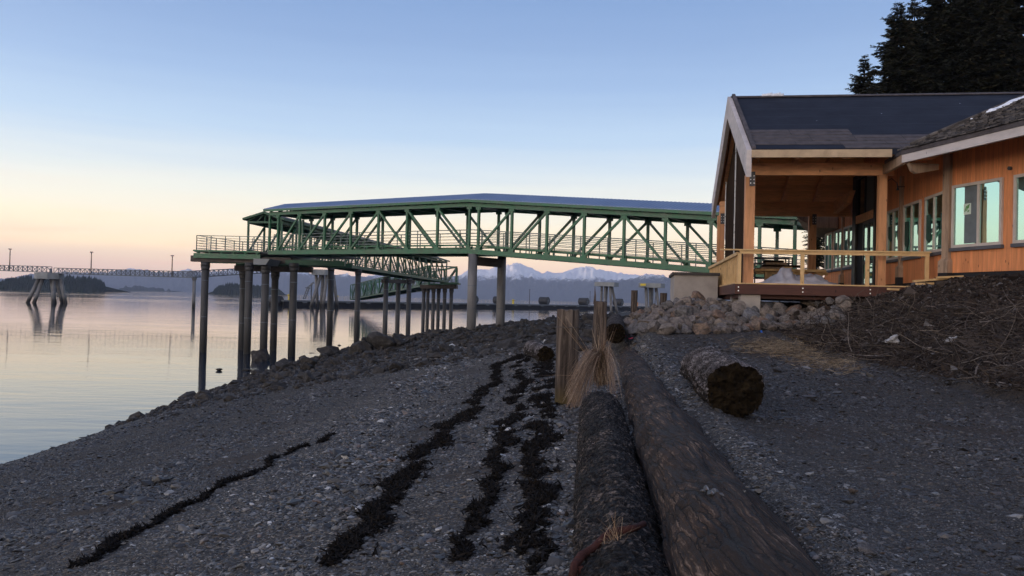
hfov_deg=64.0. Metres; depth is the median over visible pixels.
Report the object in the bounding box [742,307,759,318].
riprap boulder
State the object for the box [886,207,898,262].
window
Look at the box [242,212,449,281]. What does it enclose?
covered ramp
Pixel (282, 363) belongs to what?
shore rock
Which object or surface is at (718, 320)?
riprap boulder
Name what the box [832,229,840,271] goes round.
window
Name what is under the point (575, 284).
mountains
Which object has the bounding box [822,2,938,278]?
spruce tree
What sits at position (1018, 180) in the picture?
window
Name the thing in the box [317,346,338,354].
shore rock
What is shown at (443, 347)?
shore rock
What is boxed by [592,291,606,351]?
wooden post
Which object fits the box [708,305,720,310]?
riprap boulder
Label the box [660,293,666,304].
wooden post
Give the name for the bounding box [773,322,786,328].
riprap boulder
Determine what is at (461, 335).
shore rock
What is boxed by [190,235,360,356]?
pier platform
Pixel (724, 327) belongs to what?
riprap boulder
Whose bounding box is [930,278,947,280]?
board scrap
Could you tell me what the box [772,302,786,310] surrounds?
riprap boulder
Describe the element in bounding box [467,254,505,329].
walkway pier
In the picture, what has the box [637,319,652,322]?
riprap boulder
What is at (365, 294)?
transfer ramp
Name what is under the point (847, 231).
window
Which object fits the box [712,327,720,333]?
riprap boulder
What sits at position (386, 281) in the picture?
ramp pier
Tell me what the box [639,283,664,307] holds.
mooring dolphin
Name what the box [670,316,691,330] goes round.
riprap boulder
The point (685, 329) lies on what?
riprap boulder
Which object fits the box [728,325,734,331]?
riprap boulder
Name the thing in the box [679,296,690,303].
riprap boulder
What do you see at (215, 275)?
catwalk
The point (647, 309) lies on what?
riprap boulder
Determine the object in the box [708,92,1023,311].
lodge
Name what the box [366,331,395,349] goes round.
shore rock
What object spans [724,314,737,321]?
riprap boulder
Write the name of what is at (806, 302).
riprap boulder
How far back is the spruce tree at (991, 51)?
62.25 m
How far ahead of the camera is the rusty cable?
4.53 m
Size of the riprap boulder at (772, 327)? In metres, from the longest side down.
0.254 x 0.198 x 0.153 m
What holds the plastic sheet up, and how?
on the lodge
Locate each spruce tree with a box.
[799,230,824,269]
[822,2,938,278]
[822,54,875,263]
[875,0,932,80]
[909,0,1005,92]
[950,0,979,81]
[951,0,1023,92]
[971,0,1023,91]
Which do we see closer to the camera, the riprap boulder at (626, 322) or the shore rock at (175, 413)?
the riprap boulder at (626, 322)
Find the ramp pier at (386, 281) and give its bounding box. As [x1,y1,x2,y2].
[381,277,414,334]
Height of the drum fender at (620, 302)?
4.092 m
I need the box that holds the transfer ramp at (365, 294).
[350,265,457,299]
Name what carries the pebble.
on the driftwood log at (735, 530)
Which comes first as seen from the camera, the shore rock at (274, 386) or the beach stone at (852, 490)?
the beach stone at (852, 490)
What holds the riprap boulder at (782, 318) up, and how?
on the ground at (1006, 395)
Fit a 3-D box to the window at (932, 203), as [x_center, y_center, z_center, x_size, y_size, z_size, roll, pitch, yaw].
[11.179,-1.668,21.718,0.090,1.635,1.490,1,-1,9]
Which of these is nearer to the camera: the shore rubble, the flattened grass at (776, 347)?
the flattened grass at (776, 347)
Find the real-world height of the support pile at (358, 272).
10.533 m
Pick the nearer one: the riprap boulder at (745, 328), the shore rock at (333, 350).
the riprap boulder at (745, 328)
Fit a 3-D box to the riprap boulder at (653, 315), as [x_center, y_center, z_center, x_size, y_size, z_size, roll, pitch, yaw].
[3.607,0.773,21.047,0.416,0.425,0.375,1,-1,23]
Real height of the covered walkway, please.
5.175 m
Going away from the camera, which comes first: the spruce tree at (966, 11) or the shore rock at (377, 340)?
the shore rock at (377, 340)
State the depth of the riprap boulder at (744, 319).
20.74 m
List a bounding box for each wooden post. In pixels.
[555,309,579,404]
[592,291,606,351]
[631,290,637,318]
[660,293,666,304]
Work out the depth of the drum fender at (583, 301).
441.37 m
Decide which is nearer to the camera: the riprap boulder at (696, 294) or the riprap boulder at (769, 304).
the riprap boulder at (769, 304)
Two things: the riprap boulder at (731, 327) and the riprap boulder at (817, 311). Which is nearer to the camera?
the riprap boulder at (731, 327)
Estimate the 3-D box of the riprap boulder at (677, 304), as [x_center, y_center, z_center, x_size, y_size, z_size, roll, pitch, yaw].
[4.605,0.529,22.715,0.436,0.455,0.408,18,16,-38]
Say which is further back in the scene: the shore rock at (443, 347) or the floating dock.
the floating dock
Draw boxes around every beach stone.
[848,488,857,493]
[857,541,877,555]
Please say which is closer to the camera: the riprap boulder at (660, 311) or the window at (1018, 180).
the window at (1018, 180)
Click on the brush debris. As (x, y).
(808, 333)
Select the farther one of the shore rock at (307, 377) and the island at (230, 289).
the island at (230, 289)
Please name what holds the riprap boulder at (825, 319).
on the ground at (1006, 395)
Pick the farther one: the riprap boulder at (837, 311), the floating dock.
the floating dock
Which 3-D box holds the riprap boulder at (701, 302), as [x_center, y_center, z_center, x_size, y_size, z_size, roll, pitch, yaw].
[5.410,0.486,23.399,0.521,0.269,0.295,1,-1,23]
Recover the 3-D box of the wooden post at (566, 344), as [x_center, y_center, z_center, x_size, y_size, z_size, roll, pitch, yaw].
[0.885,1.293,13.182,0.414,1.915,0.418,1,-1,0]
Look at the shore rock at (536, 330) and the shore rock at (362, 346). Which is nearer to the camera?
the shore rock at (536, 330)
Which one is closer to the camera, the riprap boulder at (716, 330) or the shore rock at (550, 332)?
the riprap boulder at (716, 330)
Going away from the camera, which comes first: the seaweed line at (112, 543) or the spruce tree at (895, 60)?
the seaweed line at (112, 543)
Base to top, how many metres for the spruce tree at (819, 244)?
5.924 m
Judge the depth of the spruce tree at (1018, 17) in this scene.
65.31 m
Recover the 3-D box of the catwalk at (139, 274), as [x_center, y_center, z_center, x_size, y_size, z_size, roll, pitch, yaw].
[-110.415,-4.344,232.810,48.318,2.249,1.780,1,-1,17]
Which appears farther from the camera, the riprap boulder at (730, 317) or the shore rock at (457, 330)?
the shore rock at (457, 330)
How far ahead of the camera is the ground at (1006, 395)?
8.60 m
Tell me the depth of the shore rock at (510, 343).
29.43 m
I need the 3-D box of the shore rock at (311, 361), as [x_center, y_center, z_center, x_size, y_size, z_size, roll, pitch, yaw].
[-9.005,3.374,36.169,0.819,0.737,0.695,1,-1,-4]
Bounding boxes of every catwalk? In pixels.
[0,265,50,272]
[53,268,193,277]
[189,267,313,277]
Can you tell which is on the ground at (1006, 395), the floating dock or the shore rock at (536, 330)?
the shore rock at (536, 330)
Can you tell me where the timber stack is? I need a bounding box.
[760,260,804,268]
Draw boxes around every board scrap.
[912,279,935,281]
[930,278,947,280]
[936,275,963,278]
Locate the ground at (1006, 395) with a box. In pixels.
[0,277,1023,575]
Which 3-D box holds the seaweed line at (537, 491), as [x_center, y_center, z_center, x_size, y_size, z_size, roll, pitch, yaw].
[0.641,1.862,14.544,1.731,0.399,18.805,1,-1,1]
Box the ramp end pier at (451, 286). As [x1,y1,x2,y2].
[420,276,460,329]
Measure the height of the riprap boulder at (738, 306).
0.496 m
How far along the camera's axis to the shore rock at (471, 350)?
28.73 m
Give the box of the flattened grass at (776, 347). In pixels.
[714,335,872,374]
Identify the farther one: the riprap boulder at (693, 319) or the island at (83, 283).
the island at (83, 283)
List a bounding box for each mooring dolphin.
[25,268,67,303]
[309,269,338,307]
[594,282,618,312]
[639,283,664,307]
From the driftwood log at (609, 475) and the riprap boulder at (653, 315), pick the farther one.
the riprap boulder at (653, 315)
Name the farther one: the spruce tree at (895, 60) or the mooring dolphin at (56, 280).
the mooring dolphin at (56, 280)
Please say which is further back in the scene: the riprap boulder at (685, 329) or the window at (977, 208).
the window at (977, 208)
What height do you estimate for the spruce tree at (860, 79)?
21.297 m
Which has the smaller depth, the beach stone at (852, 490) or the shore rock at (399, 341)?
the beach stone at (852, 490)
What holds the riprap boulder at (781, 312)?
on the ground at (1006, 395)
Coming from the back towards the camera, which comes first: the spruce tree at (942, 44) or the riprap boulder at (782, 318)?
the spruce tree at (942, 44)
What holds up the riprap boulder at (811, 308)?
on the ground at (1006, 395)
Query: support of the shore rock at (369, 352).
on the ground at (1006, 395)
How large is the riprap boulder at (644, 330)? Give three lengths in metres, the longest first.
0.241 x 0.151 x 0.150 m
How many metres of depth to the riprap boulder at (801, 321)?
20.07 m
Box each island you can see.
[0,274,127,291]
[208,282,287,295]
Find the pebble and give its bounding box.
[707,490,713,495]
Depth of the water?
65.34 m
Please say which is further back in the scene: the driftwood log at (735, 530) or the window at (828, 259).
the window at (828, 259)
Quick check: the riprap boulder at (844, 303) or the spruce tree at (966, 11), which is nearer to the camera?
the riprap boulder at (844, 303)
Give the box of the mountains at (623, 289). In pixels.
[588,273,760,302]
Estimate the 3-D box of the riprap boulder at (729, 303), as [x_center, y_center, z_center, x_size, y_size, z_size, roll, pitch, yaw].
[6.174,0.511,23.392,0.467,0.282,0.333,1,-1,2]
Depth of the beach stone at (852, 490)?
5.71 m
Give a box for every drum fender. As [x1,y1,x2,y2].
[538,297,549,304]
[578,298,588,304]
[613,299,623,305]
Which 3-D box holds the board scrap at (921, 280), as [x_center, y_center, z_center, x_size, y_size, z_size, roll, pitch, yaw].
[10.622,-0.204,20.850,0.775,0.129,0.140,1,-1,7]
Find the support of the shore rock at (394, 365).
on the ground at (1006, 395)
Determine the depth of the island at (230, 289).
1630.59 m
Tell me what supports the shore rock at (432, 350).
on the ground at (1006, 395)
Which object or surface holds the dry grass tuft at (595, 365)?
on the ground at (1006, 395)
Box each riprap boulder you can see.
[624,320,630,326]
[628,321,637,334]
[634,322,647,334]
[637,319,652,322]
[640,328,647,333]
[644,307,650,313]
[644,310,659,319]
[647,320,660,331]
[656,323,676,334]
[657,308,664,316]
[657,316,669,323]
[663,300,673,307]
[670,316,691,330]
[672,300,684,308]
[675,305,693,316]
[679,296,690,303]
[681,324,691,333]
[689,315,697,323]
[691,291,705,299]
[692,300,707,305]
[692,306,699,312]
[692,323,710,333]
[693,311,714,320]
[705,297,719,304]
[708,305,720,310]
[711,309,725,318]
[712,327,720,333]
[713,318,730,325]
[716,322,730,333]
[720,301,732,307]
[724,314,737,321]
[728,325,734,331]
[732,300,745,315]
[734,327,741,331]
[738,316,747,321]
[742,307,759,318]
[742,326,749,331]
[745,323,753,330]
[750,319,761,329]
[759,304,775,316]
[760,301,773,307]
[761,320,770,329]
[765,313,773,320]
[768,325,776,330]
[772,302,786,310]
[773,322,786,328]
[778,310,785,314]
[779,315,792,321]
[785,307,799,315]
[786,305,801,312]
[800,300,818,305]
[800,316,813,324]
[807,305,815,311]
[811,306,825,315]
[817,316,834,325]
[826,297,834,305]
[829,307,843,315]
[830,313,839,319]
[835,295,853,306]
[837,300,850,311]
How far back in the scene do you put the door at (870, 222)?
27.64 m
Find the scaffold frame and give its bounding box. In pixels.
[753,257,792,282]
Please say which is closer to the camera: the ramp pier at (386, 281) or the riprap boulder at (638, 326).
the riprap boulder at (638, 326)
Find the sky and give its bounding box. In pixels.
[0,0,1023,282]
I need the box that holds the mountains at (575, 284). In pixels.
[0,263,639,300]
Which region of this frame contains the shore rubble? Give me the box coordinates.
[105,312,629,428]
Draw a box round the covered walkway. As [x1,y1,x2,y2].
[263,193,806,276]
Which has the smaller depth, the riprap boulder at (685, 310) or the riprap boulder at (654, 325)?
the riprap boulder at (654, 325)
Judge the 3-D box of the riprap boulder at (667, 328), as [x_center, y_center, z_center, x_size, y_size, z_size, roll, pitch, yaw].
[3.501,0.936,18.573,0.286,0.333,0.538,21,-25,-39]
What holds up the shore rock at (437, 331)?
on the ground at (1006, 395)
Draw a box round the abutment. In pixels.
[669,272,719,301]
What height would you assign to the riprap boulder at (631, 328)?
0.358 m
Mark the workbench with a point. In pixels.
(767, 273)
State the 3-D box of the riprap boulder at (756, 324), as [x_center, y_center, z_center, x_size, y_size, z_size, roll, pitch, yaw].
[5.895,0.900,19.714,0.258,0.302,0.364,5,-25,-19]
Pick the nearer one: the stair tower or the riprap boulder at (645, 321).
the riprap boulder at (645, 321)
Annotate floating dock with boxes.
[269,295,656,309]
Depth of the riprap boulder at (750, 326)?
19.42 m
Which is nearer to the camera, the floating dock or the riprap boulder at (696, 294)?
the riprap boulder at (696, 294)
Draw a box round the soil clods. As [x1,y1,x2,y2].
[774,272,1023,390]
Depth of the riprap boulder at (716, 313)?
20.95 m
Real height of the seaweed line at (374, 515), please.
0.564 m
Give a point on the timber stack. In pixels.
(773, 264)
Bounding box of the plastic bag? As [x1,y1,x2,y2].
[882,334,899,342]
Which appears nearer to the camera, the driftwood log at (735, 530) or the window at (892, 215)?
the driftwood log at (735, 530)
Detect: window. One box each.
[824,232,833,272]
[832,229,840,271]
[842,225,851,269]
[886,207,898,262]
[901,199,921,260]
[922,191,941,256]
[949,177,1003,251]
[1010,173,1023,246]
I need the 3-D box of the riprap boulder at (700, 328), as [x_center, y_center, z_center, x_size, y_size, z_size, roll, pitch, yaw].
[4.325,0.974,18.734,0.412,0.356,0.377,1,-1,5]
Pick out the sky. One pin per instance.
(131, 131)
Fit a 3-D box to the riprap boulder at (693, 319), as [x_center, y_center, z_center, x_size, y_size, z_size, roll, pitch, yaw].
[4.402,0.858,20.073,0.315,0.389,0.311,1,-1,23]
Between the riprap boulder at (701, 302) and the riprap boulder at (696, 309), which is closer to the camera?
the riprap boulder at (696, 309)
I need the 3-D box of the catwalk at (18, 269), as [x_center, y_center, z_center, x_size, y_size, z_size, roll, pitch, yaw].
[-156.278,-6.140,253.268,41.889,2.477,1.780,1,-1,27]
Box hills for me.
[118,285,178,291]
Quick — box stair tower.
[303,282,313,302]
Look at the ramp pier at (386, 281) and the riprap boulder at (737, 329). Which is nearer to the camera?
the riprap boulder at (737, 329)
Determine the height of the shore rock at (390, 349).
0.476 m
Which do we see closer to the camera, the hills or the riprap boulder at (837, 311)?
the riprap boulder at (837, 311)
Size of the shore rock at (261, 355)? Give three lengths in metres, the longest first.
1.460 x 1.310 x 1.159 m
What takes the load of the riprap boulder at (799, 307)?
on the ground at (1006, 395)
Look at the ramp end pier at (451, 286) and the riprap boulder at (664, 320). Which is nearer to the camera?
the riprap boulder at (664, 320)
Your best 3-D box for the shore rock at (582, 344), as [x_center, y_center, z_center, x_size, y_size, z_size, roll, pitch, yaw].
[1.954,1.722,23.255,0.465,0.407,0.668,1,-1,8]
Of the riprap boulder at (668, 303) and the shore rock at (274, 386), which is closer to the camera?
the riprap boulder at (668, 303)
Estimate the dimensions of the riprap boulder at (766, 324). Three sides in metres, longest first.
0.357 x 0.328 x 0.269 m
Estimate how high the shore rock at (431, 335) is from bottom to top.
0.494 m
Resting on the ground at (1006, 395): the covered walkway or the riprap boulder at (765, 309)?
the riprap boulder at (765, 309)
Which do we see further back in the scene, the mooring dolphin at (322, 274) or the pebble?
the mooring dolphin at (322, 274)
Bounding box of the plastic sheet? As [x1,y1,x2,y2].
[759,267,839,284]
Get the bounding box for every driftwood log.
[523,340,554,361]
[572,391,670,575]
[606,314,625,343]
[619,346,824,575]
[680,346,764,417]
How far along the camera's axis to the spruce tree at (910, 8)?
65.92 m
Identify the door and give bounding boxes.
[862,220,867,284]
[868,218,872,284]
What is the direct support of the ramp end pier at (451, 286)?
on the ground at (1006, 395)
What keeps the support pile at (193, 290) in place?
in the water
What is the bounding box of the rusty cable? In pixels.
[568,521,646,575]
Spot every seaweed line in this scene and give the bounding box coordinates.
[64,429,336,568]
[289,353,525,566]
[446,354,540,561]
[475,358,576,574]
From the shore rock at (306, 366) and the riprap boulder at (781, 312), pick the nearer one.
the riprap boulder at (781, 312)
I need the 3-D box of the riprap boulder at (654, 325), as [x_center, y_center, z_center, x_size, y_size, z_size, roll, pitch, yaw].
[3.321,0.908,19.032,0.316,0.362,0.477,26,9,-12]
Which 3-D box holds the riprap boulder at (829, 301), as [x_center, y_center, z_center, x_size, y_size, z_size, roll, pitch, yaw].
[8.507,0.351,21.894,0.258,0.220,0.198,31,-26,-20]
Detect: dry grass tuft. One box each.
[543,311,627,408]
[597,506,635,544]
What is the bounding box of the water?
[0,290,656,463]
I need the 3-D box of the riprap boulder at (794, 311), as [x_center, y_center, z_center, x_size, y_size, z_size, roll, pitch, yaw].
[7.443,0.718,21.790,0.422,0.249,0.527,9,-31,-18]
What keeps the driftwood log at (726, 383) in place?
on the ground at (1006, 395)
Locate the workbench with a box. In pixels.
[754,269,825,279]
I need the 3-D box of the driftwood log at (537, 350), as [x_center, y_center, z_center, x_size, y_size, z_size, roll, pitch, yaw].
[0.755,1.837,23.574,0.574,0.623,4.328,1,-1,-4]
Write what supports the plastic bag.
on the ground at (1006, 395)
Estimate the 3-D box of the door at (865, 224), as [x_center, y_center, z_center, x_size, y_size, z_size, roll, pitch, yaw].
[12.199,-1.112,28.271,0.040,2.420,0.690,1,-1,9]
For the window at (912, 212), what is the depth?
23.49 m
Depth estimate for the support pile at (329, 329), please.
71.77 m
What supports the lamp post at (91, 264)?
on the catwalk at (139, 274)
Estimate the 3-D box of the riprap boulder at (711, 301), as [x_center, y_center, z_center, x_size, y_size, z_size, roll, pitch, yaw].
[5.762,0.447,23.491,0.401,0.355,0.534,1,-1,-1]
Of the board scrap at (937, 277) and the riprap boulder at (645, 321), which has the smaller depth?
the riprap boulder at (645, 321)
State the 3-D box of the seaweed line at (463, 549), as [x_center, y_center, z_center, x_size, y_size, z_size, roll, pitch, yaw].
[0.044,1.930,14.912,1.106,0.365,18.628,1,-1,3]
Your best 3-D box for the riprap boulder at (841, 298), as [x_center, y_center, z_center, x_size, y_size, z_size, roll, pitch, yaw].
[8.321,0.402,20.576,0.776,0.386,0.513,19,-27,-38]
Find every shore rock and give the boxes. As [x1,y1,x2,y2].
[170,412,182,415]
[251,349,270,361]
[269,382,285,390]
[275,358,294,369]
[300,356,316,365]
[300,362,314,369]
[303,371,314,381]
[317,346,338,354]
[348,340,371,353]
[362,351,376,357]
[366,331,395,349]
[384,346,395,351]
[388,361,402,370]
[392,333,405,347]
[426,333,438,337]
[426,347,438,353]
[430,329,441,333]
[439,343,453,351]
[452,327,462,333]
[453,333,469,338]
[467,348,477,354]
[497,338,516,348]
[531,329,543,333]
[547,330,555,334]
[579,342,588,350]
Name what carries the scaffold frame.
on the lodge
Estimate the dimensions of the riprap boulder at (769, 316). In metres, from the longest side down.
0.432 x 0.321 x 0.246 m
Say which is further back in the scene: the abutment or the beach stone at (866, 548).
the abutment
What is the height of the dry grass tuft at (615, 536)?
0.379 m
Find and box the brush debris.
[749,281,1023,402]
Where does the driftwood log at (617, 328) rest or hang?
on the ground at (1006, 395)
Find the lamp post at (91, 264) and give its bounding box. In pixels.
[90,252,92,273]
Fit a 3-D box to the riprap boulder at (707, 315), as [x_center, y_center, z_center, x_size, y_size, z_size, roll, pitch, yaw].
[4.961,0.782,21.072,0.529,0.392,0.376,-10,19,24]
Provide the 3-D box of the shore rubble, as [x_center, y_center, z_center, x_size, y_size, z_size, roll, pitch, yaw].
[-2.308,3.344,50.476,22.889,4.100,49.270,1,-1,0]
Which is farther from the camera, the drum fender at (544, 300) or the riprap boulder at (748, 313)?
the drum fender at (544, 300)
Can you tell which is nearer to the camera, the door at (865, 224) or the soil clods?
the soil clods
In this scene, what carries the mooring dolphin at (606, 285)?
in the water
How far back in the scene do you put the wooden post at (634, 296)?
35.87 m
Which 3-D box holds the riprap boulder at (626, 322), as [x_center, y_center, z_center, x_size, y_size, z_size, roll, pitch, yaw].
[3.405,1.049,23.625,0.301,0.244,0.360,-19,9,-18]
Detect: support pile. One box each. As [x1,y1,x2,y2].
[192,278,196,307]
[326,268,334,345]
[354,269,361,341]
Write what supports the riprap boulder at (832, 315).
on the ground at (1006, 395)

